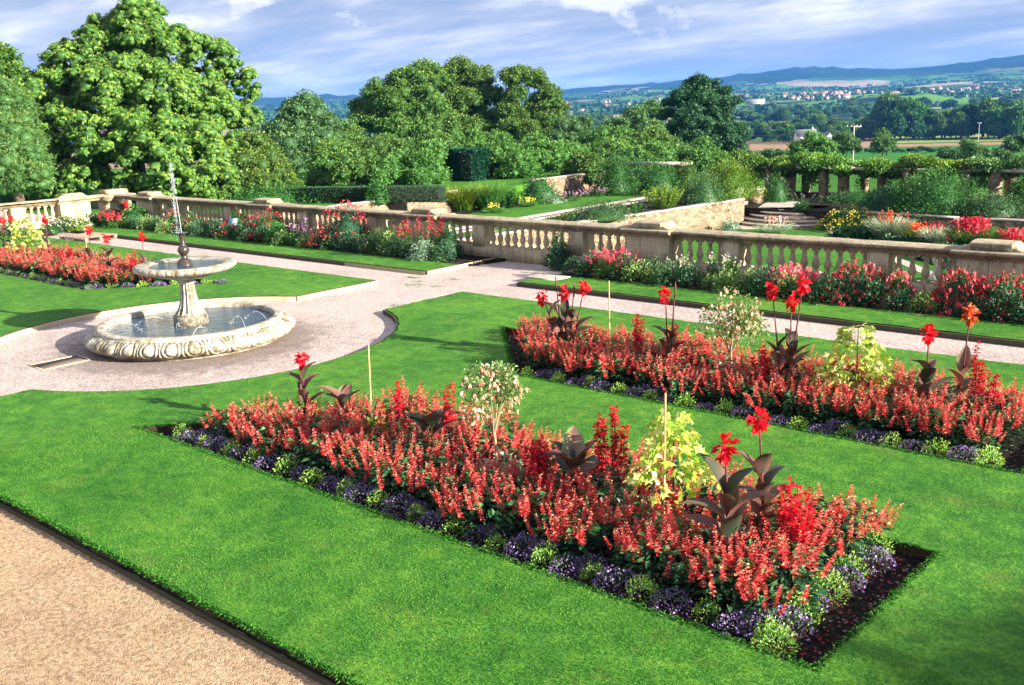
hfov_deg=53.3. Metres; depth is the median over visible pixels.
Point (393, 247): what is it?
border plant
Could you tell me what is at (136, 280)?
salvia plant
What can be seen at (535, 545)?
lobelia plant
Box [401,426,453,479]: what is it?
salvia plant
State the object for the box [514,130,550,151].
orchard tree
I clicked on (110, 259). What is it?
salvia plant
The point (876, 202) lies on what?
shrub
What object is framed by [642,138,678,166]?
orchard tree
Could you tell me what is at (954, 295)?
border plant
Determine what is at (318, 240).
border plant
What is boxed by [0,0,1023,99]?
sky
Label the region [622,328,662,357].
salvia plant
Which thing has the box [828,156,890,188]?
climbing plant
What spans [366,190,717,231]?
terrace ground
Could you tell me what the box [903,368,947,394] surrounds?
salvia plant
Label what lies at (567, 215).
shrub
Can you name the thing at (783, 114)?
distant tree
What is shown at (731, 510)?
canna plant
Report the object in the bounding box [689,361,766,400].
bedding plant
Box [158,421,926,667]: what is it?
bed soil
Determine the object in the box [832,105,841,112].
distant tree
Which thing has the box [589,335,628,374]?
salvia plant
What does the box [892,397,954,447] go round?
salvia plant
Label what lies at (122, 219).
border plant
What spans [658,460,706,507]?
salvia plant
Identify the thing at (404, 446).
salvia plant
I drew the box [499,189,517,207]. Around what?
shrub
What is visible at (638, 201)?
rill edging
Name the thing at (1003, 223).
retaining wall
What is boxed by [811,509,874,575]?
salvia plant
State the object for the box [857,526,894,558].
edging plant
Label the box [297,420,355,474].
salvia plant
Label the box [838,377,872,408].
salvia plant
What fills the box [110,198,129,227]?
canna plant
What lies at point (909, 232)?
daylily
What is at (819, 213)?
terrace ground
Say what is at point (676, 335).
crimson lobelia
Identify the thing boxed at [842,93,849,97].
village house
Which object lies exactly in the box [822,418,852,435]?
lobelia plant
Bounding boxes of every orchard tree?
[303,156,333,186]
[308,137,351,167]
[325,145,380,186]
[332,146,360,180]
[351,132,413,158]
[367,149,415,185]
[400,136,419,155]
[404,137,452,185]
[411,131,459,164]
[445,127,487,147]
[464,131,518,176]
[481,128,501,143]
[493,147,554,178]
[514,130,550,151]
[527,138,587,172]
[557,149,605,184]
[578,125,636,146]
[582,140,612,159]
[596,136,631,158]
[616,123,668,149]
[616,145,656,171]
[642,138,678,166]
[659,140,714,170]
[661,135,694,169]
[690,135,727,178]
[697,150,736,178]
[728,148,750,177]
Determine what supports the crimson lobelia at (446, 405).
on the bed soil at (859, 603)
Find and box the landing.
[758,201,799,207]
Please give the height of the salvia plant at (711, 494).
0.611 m
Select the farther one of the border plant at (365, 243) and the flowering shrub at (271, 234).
the flowering shrub at (271, 234)
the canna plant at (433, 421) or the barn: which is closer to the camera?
the canna plant at (433, 421)
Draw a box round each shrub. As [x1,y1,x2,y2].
[0,190,35,202]
[0,220,30,236]
[6,217,50,252]
[24,184,98,200]
[39,220,65,234]
[53,215,79,227]
[66,215,95,231]
[83,211,105,226]
[97,210,120,228]
[111,203,150,227]
[140,215,161,229]
[160,209,184,232]
[180,211,205,231]
[195,181,325,209]
[200,218,219,235]
[212,222,238,239]
[224,206,251,230]
[236,220,254,240]
[242,207,291,242]
[262,222,295,245]
[286,220,299,240]
[290,163,304,186]
[301,217,308,238]
[302,224,331,249]
[315,200,374,251]
[361,224,395,254]
[363,178,391,204]
[393,212,443,254]
[404,238,434,260]
[428,245,445,261]
[436,221,463,259]
[458,360,529,465]
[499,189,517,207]
[515,170,563,203]
[542,230,571,270]
[545,193,567,203]
[556,211,575,219]
[559,200,643,222]
[563,190,583,200]
[575,186,610,196]
[582,261,597,275]
[585,245,640,276]
[593,147,642,195]
[620,201,646,212]
[623,407,720,508]
[626,157,649,187]
[632,157,685,192]
[635,254,666,282]
[641,184,684,207]
[651,156,675,181]
[666,252,689,279]
[672,156,700,189]
[680,169,727,205]
[696,285,770,363]
[702,155,767,199]
[706,252,741,286]
[717,219,742,231]
[743,279,769,295]
[763,171,793,202]
[765,261,820,293]
[791,192,821,200]
[791,200,813,209]
[808,257,888,306]
[811,322,898,411]
[814,204,873,231]
[818,189,882,205]
[824,225,878,239]
[856,183,906,212]
[875,233,937,242]
[876,267,919,309]
[878,161,981,222]
[905,241,964,261]
[919,264,989,317]
[952,190,1023,217]
[972,268,1023,321]
[990,224,1022,236]
[1001,174,1023,206]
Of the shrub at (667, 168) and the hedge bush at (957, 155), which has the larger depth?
the hedge bush at (957, 155)
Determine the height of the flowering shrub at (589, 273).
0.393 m
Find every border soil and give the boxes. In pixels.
[106,226,505,266]
[556,268,1023,324]
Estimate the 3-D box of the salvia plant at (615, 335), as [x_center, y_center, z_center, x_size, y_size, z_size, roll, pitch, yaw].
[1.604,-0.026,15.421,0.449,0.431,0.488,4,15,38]
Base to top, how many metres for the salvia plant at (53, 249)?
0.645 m
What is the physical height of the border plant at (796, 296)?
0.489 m
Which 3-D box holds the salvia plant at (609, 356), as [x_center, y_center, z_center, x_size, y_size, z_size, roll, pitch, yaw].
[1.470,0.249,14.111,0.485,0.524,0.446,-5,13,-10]
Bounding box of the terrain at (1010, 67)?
[58,55,1023,196]
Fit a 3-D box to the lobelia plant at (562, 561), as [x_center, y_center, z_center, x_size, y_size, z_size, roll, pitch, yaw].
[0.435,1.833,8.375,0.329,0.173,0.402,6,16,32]
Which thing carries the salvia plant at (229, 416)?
on the bed soil at (859, 603)
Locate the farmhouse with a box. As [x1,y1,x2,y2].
[793,127,816,140]
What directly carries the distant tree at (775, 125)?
on the terrain at (1010, 67)
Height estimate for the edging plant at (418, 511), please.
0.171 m
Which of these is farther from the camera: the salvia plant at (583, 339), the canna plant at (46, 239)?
the canna plant at (46, 239)
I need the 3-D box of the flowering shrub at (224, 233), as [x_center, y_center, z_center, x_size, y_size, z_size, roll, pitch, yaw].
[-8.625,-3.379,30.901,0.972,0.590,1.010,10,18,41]
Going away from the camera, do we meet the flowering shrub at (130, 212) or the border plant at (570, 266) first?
the border plant at (570, 266)
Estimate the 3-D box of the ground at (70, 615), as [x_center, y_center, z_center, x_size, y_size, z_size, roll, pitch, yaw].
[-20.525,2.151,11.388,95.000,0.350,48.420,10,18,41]
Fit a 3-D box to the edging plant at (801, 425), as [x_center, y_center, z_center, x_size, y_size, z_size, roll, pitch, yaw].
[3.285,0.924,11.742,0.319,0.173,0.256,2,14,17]
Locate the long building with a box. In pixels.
[745,99,764,104]
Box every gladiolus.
[751,215,794,233]
[863,210,921,238]
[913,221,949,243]
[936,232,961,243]
[938,216,1007,244]
[991,227,1023,242]
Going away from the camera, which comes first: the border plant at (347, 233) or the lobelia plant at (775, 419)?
the lobelia plant at (775, 419)
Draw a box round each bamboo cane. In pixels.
[368,344,372,429]
[608,281,609,344]
[663,393,665,525]
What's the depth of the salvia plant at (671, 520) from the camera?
8.35 m
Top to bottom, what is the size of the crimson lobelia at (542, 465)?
0.740 m
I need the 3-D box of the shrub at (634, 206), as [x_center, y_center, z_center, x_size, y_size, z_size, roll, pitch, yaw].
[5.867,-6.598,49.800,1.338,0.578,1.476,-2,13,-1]
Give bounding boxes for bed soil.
[0,254,202,289]
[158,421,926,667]
[506,332,1023,472]
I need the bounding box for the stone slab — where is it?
[525,273,569,280]
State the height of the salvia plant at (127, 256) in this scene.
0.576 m
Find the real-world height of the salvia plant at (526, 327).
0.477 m
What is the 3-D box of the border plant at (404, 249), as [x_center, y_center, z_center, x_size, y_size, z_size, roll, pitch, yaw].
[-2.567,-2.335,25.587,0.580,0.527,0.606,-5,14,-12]
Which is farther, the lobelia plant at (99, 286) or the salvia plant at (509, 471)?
the lobelia plant at (99, 286)
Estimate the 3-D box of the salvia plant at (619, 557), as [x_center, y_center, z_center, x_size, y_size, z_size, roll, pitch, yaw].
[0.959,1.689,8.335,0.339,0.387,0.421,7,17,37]
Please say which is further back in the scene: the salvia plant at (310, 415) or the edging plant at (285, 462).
the salvia plant at (310, 415)
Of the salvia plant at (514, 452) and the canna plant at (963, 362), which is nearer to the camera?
the salvia plant at (514, 452)
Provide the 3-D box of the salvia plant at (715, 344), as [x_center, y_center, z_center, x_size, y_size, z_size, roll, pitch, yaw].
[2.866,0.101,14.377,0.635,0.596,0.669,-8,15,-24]
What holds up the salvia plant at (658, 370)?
on the bed soil at (1013, 459)
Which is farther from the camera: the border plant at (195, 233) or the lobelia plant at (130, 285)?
the border plant at (195, 233)
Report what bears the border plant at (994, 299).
on the border soil at (807, 294)
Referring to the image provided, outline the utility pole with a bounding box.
[847,125,860,161]
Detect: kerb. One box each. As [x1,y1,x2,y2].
[0,296,295,342]
[0,502,336,684]
[32,310,398,391]
[61,229,424,274]
[296,281,377,300]
[427,258,494,274]
[517,282,1023,346]
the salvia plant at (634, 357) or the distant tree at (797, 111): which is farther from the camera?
the distant tree at (797, 111)
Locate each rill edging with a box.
[451,196,652,230]
[456,197,666,232]
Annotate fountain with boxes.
[83,231,294,360]
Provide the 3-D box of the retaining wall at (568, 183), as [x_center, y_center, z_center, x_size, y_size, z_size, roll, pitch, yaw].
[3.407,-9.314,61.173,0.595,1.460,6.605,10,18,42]
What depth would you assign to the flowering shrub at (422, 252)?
25.12 m
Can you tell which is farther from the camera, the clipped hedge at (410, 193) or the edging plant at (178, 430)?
the clipped hedge at (410, 193)
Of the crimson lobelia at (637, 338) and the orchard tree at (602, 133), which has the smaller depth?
the crimson lobelia at (637, 338)
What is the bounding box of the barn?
[823,132,832,138]
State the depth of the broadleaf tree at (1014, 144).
166.93 m
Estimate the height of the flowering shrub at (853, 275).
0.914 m
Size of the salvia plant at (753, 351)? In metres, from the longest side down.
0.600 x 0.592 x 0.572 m
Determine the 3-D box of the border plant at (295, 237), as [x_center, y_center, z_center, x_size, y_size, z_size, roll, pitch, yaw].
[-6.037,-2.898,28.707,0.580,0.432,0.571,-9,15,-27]
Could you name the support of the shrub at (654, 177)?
on the terrace ground at (643, 208)
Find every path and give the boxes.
[0,211,1023,656]
[738,225,827,229]
[827,227,947,280]
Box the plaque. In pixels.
[228,218,236,227]
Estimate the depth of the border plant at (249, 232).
29.80 m
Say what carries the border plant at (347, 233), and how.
on the border soil at (466, 259)
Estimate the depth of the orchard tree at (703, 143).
74.74 m
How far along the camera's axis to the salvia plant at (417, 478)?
9.86 m
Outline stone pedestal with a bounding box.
[744,189,763,203]
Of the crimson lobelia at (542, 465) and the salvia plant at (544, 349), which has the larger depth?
the salvia plant at (544, 349)
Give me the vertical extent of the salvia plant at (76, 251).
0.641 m
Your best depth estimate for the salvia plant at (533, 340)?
15.05 m
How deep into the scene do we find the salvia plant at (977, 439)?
10.67 m
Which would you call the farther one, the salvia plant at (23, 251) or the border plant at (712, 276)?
the salvia plant at (23, 251)
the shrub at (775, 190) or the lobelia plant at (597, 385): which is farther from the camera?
the shrub at (775, 190)
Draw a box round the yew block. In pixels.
[444,147,489,180]
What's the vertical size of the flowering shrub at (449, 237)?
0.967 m
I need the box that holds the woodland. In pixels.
[247,70,1023,129]
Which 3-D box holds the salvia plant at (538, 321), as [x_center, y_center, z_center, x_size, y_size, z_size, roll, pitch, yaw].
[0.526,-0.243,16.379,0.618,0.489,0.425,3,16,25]
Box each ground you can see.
[0,507,322,684]
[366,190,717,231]
[672,190,1023,231]
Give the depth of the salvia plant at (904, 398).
11.78 m
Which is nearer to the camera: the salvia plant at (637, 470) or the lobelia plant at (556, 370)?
the salvia plant at (637, 470)
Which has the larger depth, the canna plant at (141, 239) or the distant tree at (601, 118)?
the distant tree at (601, 118)
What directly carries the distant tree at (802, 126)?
on the terrain at (1010, 67)
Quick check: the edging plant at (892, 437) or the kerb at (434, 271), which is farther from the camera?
the kerb at (434, 271)
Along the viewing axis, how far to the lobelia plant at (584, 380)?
13.85 m
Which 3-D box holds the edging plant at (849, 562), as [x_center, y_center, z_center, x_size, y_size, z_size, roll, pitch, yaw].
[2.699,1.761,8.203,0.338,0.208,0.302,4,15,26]
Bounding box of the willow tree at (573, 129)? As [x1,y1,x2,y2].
[545,113,595,143]
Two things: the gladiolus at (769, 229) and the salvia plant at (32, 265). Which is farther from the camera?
the gladiolus at (769, 229)
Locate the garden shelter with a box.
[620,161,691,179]
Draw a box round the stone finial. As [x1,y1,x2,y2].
[928,257,937,279]
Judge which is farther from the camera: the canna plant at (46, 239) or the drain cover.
the canna plant at (46, 239)
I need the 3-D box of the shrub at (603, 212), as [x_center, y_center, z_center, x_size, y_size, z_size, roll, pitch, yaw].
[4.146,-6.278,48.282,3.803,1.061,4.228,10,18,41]
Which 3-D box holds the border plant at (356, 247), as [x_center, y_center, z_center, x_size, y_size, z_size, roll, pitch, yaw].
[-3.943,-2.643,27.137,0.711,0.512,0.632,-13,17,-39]
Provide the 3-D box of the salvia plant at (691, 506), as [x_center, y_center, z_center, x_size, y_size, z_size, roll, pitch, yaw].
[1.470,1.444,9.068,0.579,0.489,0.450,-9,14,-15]
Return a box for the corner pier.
[97,188,134,214]
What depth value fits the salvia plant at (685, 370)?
13.40 m
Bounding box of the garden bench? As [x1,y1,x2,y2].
[59,232,117,242]
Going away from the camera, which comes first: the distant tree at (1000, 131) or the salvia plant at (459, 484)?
the salvia plant at (459, 484)
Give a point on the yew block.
(467, 164)
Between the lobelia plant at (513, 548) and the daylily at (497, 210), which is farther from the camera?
the daylily at (497, 210)
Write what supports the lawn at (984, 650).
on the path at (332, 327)
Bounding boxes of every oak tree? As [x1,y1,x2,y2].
[346,58,462,140]
[434,54,514,139]
[653,71,752,178]
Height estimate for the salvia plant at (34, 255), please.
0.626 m
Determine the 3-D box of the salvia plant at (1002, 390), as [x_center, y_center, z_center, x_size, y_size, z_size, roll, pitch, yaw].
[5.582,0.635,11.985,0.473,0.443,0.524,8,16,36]
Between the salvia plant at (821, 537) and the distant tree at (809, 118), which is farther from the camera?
the distant tree at (809, 118)
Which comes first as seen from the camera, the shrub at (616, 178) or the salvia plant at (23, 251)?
the salvia plant at (23, 251)
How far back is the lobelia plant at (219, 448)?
11.72 m
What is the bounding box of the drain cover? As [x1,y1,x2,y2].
[29,355,91,369]
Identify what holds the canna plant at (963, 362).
on the bed soil at (1013, 459)
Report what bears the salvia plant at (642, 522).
on the bed soil at (859, 603)
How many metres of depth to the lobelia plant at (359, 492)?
10.06 m
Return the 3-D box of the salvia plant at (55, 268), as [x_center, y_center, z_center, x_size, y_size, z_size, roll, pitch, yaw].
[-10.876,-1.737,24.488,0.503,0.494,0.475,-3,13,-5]
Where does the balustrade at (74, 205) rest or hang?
on the ground at (70, 615)
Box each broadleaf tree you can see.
[0,40,30,80]
[0,75,59,212]
[12,0,265,202]
[256,88,346,172]
[341,119,368,146]
[598,98,670,132]
[785,129,840,179]
[829,131,862,157]
[869,127,897,159]
[959,138,983,157]
[999,132,1023,159]
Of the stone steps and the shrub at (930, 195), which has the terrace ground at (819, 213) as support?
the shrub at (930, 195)
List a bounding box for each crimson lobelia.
[129,250,143,284]
[393,380,404,435]
[441,381,459,460]
[521,435,555,499]
[592,405,629,500]
[631,314,645,370]
[671,323,680,354]
[751,344,773,403]
[776,474,816,576]
[967,340,986,422]
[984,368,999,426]
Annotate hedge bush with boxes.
[753,150,768,158]
[763,148,778,157]
[776,149,789,156]
[935,146,955,159]
[949,148,968,159]
[977,146,996,158]
[993,148,1014,161]
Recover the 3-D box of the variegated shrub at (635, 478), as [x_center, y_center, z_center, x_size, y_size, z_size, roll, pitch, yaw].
[1.385,1.141,8.879,0.812,1.196,0.863,10,18,41]
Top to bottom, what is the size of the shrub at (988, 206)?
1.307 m
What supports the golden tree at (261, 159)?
on the lawn at (518, 184)
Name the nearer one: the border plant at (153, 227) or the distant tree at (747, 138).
the border plant at (153, 227)
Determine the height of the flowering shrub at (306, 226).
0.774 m
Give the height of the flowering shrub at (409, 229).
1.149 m
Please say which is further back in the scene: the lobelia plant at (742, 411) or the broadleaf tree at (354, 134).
the broadleaf tree at (354, 134)
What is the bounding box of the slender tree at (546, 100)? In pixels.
[494,63,569,141]
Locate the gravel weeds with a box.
[135,276,461,311]
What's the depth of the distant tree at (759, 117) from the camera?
1056.92 m
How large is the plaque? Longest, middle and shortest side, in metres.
0.420 x 0.340 x 0.030 m
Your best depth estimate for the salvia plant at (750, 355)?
13.49 m
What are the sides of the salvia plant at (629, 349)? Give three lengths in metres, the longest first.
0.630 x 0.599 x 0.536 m
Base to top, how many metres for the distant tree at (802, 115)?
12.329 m
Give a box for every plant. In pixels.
[0,215,14,249]
[0,243,29,254]
[0,246,15,263]
[0,251,10,269]
[0,254,14,271]
[2,252,19,267]
[3,256,17,272]
[8,245,24,262]
[13,252,41,275]
[14,257,30,271]
[17,248,46,269]
[17,255,37,273]
[24,255,53,277]
[27,272,40,279]
[34,249,57,261]
[37,214,58,256]
[38,259,59,277]
[45,240,67,257]
[45,262,70,278]
[47,252,74,274]
[47,265,68,280]
[54,258,79,283]
[58,241,83,258]
[58,247,73,260]
[61,259,88,284]
[67,281,81,288]
[69,250,84,259]
[73,266,91,287]
[76,263,108,287]
[77,259,101,282]
[78,225,95,262]
[78,247,100,259]
[80,252,106,266]
[85,258,107,282]
[85,265,114,287]
[85,284,104,288]
[91,248,105,258]
[93,255,119,272]
[95,261,118,283]
[96,233,121,269]
[97,211,109,225]
[104,268,134,287]
[105,262,131,285]
[107,213,131,227]
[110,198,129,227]
[110,259,135,284]
[113,260,135,282]
[117,252,138,270]
[119,283,135,287]
[124,216,137,228]
[129,217,146,229]
[130,272,145,284]
[136,214,155,230]
[136,280,149,286]
[137,232,151,283]
[141,276,162,286]
[148,218,160,230]
[151,281,167,286]
[154,219,173,233]
[172,422,192,440]
[173,222,187,232]
[175,429,210,444]
[182,222,195,234]
[187,219,204,235]
[190,224,207,236]
[193,429,226,446]
[195,434,212,447]
[198,403,243,440]
[199,279,213,283]
[200,436,235,454]
[205,218,225,237]
[210,395,264,445]
[214,279,228,283]
[217,438,247,453]
[219,438,241,458]
[226,414,261,453]
[227,223,241,238]
[227,444,260,464]
[231,227,246,240]
[237,226,260,242]
[240,409,292,461]
[241,446,269,466]
[242,391,287,430]
[249,402,285,440]
[252,452,290,472]
[253,223,268,242]
[254,426,292,463]
[259,402,309,450]
[270,229,294,245]
[272,457,294,472]
[273,402,334,456]
[273,452,303,475]
[277,390,327,424]
[280,422,329,472]
[284,352,323,416]
[288,232,308,246]
[289,465,321,480]
[290,401,322,441]
[295,234,312,247]
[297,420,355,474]
[298,467,327,486]
[302,408,365,454]
[307,230,330,248]
[317,384,365,418]
[317,475,343,494]
[318,401,358,434]
[320,233,336,250]
[323,390,368,425]
[324,423,374,475]
[327,433,375,485]
[332,475,364,494]
[333,408,367,452]
[335,229,362,251]
[336,477,360,497]
[337,390,388,426]
[338,425,390,478]
[342,448,389,496]
[343,483,382,507]
[348,415,388,456]
[349,415,394,457]
[351,234,368,252]
[354,236,379,254]
[359,443,418,500]
[365,488,393,512]
[372,377,424,424]
[372,406,408,431]
[373,437,403,485]
[374,230,401,255]
[375,425,414,452]
[381,414,427,445]
[381,492,419,517]
[382,235,409,256]
[383,424,443,472]
[387,452,442,512]
[388,433,439,474]
[389,387,441,426]
[393,441,440,490]
[398,403,445,447]
[399,239,418,258]
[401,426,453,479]
[404,407,460,460]
[404,499,432,515]
[405,504,427,522]
[410,393,449,414]
[416,511,447,530]
[417,436,476,492]
[418,460,464,512]
[422,394,481,442]
[430,479,484,534]
[432,238,456,261]
[432,460,483,506]
[435,451,471,488]
[438,422,475,465]
[439,515,473,537]
[444,445,498,490]
[450,402,503,456]
[452,416,493,458]
[452,465,527,544]
[460,449,506,512]
[464,424,521,464]
[464,525,494,546]
[475,402,534,462]
[477,523,520,547]
[478,450,527,505]
[482,533,512,550]
[483,449,556,523]
[486,425,534,463]
[491,473,553,541]
[501,431,550,474]
[501,456,528,489]
[502,532,542,563]
[512,324,545,359]
[512,474,571,530]
[515,313,540,339]
[515,318,545,344]
[517,329,555,365]
[520,336,557,372]
[521,366,533,377]
[521,538,564,563]
[522,470,561,505]
[524,436,569,489]
[524,494,587,552]
[525,425,564,474]
[527,329,570,371]
[528,541,563,571]
[529,313,553,331]
[531,319,564,343]
[533,325,569,356]
[534,369,554,378]
[535,276,593,349]
[535,425,600,494]
[539,470,601,517]
[540,311,578,337]
[540,343,572,374]
[541,495,611,565]
[542,325,581,351]
[545,368,566,379]
[548,554,585,579]
[550,371,565,382]
[551,337,586,374]
[553,466,586,489]
[557,331,593,358]
[557,438,599,477]
[558,483,607,536]
[559,342,592,383]
[560,467,623,535]
[561,255,584,276]
[562,317,592,341]
[565,377,584,385]
[567,336,593,367]
[569,553,611,579]
[572,254,603,278]
[574,321,606,354]
[574,321,608,340]
[577,375,597,386]
[577,449,630,504]
[578,341,634,374]
[579,560,604,585]
[581,344,619,381]
[582,375,598,387]
[583,482,638,539]
[584,347,634,390]
[585,438,644,493]
[586,442,621,486]
[586,498,644,554]
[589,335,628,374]
[590,380,613,391]
[592,259,623,278]
[592,564,645,597]
[599,329,629,353]
[601,326,632,342]
[603,518,651,577]
[604,342,635,381]
[605,334,645,370]
[605,496,696,559]
[607,322,652,346]
[609,251,639,281]
[610,381,631,394]
[611,338,657,384]
[612,502,666,559]
[614,496,661,532]
[614,513,696,597]
[617,463,669,504]
[620,259,654,283]
[620,482,686,548]
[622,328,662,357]
[623,387,646,397]
[624,572,660,604]
[628,436,685,494]
[630,358,665,391]
[633,338,678,376]
[633,344,680,387]
[633,384,666,400]
[633,479,682,509]
[640,388,657,399]
[641,261,675,284]
[644,472,706,521]
[645,326,670,350]
[645,492,720,572]
[646,587,694,617]
[648,356,685,398]
[651,259,692,286]
[651,282,689,362]
[654,349,685,383]
[657,394,682,404]
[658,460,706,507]
[658,531,731,608]
[661,364,706,406]
[662,324,702,359]
[663,357,698,390]
[671,346,712,387]
[671,500,719,556]
[672,391,697,407]
[677,327,711,367]
[677,534,743,599]
[679,262,709,288]
[679,339,703,371]
[680,432,774,580]
[686,330,735,366]
[686,359,726,400]
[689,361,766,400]
[689,525,775,623]
[691,596,719,623]
[694,509,761,573]
[695,402,715,411]
[695,451,755,514]
[697,337,739,376]
[698,375,734,406]
[700,272,723,290]
[700,342,738,372]
[701,349,737,374]
[701,355,750,401]
[706,487,754,539]
[710,268,742,292]
[712,608,759,639]
[713,398,737,414]
[716,474,757,526]
[719,532,783,603]
[722,366,764,406]
[727,346,758,364]
[729,405,756,418]
[730,266,765,294]
[732,608,791,639]
[733,356,766,381]
[734,509,807,582]
[736,342,777,376]
[737,406,799,547]
[737,570,797,632]
[739,152,799,185]
[741,372,769,403]
[742,356,784,395]
[742,376,783,419]
[744,264,787,297]
[745,526,834,629]
[747,601,817,642]
[749,614,788,647]
[750,620,802,659]
[752,338,786,367]
[753,495,803,542]
[760,502,834,569]
[763,363,806,412]
[765,274,811,404]
[766,269,804,299]
[768,415,793,426]
[770,487,816,532]
[771,364,812,400]
[771,590,824,629]
[772,375,826,425]
[777,518,837,587]
[778,376,812,412]
[784,344,817,377]
[786,415,811,430]
[789,585,829,614]
[791,276,823,301]
[792,151,847,192]
[793,376,851,414]
[795,370,837,407]
[796,355,819,381]
[800,372,859,429]
[800,481,864,537]
[802,567,852,606]
[803,356,834,380]
[804,272,850,305]
[806,356,845,389]
[807,423,833,434]
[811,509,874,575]
[814,351,869,390]
[817,384,852,421]
[818,564,868,594]
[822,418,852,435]
[826,486,902,554]
[827,549,868,579]
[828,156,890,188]
[833,385,881,431]
[835,423,857,438]
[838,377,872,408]
[839,376,898,430]
[840,278,872,305]
[847,366,887,398]
[847,545,895,574]
[850,428,887,444]
[852,357,904,388]
[854,388,904,441]
[856,279,898,308]
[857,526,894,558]
[863,152,937,188]
[864,373,912,416]
[864,383,924,434]
[871,431,901,445]
[878,431,906,448]
[880,288,916,311]
[881,375,907,396]
[882,367,939,398]
[883,362,918,393]
[888,384,934,421]
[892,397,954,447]
[894,383,960,440]
[898,439,931,453]
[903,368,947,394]
[905,290,941,314]
[907,323,955,421]
[919,393,977,450]
[921,437,954,455]
[922,389,954,426]
[923,157,978,191]
[933,366,975,412]
[935,282,973,311]
[937,302,984,410]
[941,369,989,402]
[941,386,990,436]
[943,394,996,446]
[945,445,983,463]
[962,295,991,318]
[962,416,1006,457]
[963,153,1023,192]
[964,388,1009,420]
[968,397,1021,450]
[971,379,1007,411]
[971,444,1005,468]
[979,281,1023,322]
[983,391,1023,450]
[996,377,1023,435]
[999,381,1023,410]
[1006,294,1023,323]
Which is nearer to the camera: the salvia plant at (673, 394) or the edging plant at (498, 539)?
the edging plant at (498, 539)
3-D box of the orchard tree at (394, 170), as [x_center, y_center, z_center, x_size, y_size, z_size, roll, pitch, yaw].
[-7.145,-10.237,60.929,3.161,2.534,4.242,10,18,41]
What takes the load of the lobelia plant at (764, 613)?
on the bed soil at (859, 603)
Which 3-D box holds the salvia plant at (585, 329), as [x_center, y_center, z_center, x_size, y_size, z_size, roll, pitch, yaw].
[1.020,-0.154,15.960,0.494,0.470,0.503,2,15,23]
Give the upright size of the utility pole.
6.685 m
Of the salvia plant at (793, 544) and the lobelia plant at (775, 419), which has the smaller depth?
the salvia plant at (793, 544)
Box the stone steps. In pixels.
[741,205,829,227]
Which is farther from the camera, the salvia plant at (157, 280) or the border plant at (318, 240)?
the border plant at (318, 240)
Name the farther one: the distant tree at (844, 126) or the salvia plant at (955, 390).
the distant tree at (844, 126)
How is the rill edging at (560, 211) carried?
on the terrace ground at (643, 208)
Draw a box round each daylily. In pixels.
[481,202,506,213]
[516,197,538,206]
[899,222,931,238]
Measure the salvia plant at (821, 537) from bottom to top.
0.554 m
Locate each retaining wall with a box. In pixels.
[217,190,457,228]
[457,198,744,252]
[529,173,604,195]
[843,210,959,233]
[966,217,1023,238]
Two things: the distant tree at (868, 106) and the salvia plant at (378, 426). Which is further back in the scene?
the distant tree at (868, 106)
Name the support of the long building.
on the terrain at (1010, 67)
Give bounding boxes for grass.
[444,182,489,211]
[459,180,514,209]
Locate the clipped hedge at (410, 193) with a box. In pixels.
[288,184,447,202]
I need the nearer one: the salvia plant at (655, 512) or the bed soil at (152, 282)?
the salvia plant at (655, 512)
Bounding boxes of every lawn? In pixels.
[0,168,560,218]
[0,235,375,336]
[0,292,1023,684]
[62,226,457,274]
[366,194,649,234]
[457,214,574,236]
[519,274,1023,340]
[611,226,947,281]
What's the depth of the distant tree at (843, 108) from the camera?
1257.18 m
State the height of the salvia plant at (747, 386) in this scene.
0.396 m
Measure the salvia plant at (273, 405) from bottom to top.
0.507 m
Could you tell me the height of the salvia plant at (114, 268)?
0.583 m
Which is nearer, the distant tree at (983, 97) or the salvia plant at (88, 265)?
the salvia plant at (88, 265)
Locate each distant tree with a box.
[589,112,596,119]
[591,119,600,132]
[597,114,610,121]
[601,112,612,118]
[737,108,755,122]
[744,128,753,141]
[749,129,757,140]
[750,122,762,128]
[754,123,773,137]
[755,114,764,122]
[762,130,779,141]
[763,107,792,121]
[763,110,772,115]
[767,102,778,110]
[767,120,774,126]
[771,121,781,128]
[773,125,795,142]
[776,121,791,141]
[791,118,807,124]
[792,123,819,136]
[794,104,810,111]
[794,109,802,115]
[795,111,808,118]
[803,113,816,123]
[806,122,826,131]
[809,109,823,114]
[813,114,826,124]
[820,125,837,135]
[824,110,831,117]
[826,117,841,125]
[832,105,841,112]
[834,122,850,132]
[837,105,849,113]
[847,97,859,102]
[847,101,856,105]
[847,105,857,112]
[851,118,860,125]
[852,112,863,118]
[853,108,867,118]
[856,116,877,139]
[860,102,872,111]
[865,109,889,138]
[869,91,908,138]
[874,99,901,136]
[887,110,927,140]
[888,96,926,138]
[902,109,928,138]
[910,147,919,151]
[916,96,931,104]
[916,146,925,151]
[923,147,932,151]
[924,113,948,139]
[927,108,937,115]
[939,111,951,138]
[941,100,958,108]
[941,108,975,138]
[945,111,972,138]
[950,104,977,138]
[960,99,1006,137]
[970,97,980,105]
[971,97,1010,138]
[978,95,990,100]
[982,108,1008,138]
[986,107,1012,138]
[1003,99,1016,102]
[1005,104,1023,135]
[1008,100,1023,136]
[1013,93,1023,98]
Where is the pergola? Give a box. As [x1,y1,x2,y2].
[756,165,1023,198]
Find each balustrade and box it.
[0,192,106,230]
[114,191,1023,297]
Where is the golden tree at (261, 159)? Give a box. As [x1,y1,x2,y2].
[229,126,297,192]
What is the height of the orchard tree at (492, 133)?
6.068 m
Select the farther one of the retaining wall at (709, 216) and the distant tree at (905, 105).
the distant tree at (905, 105)

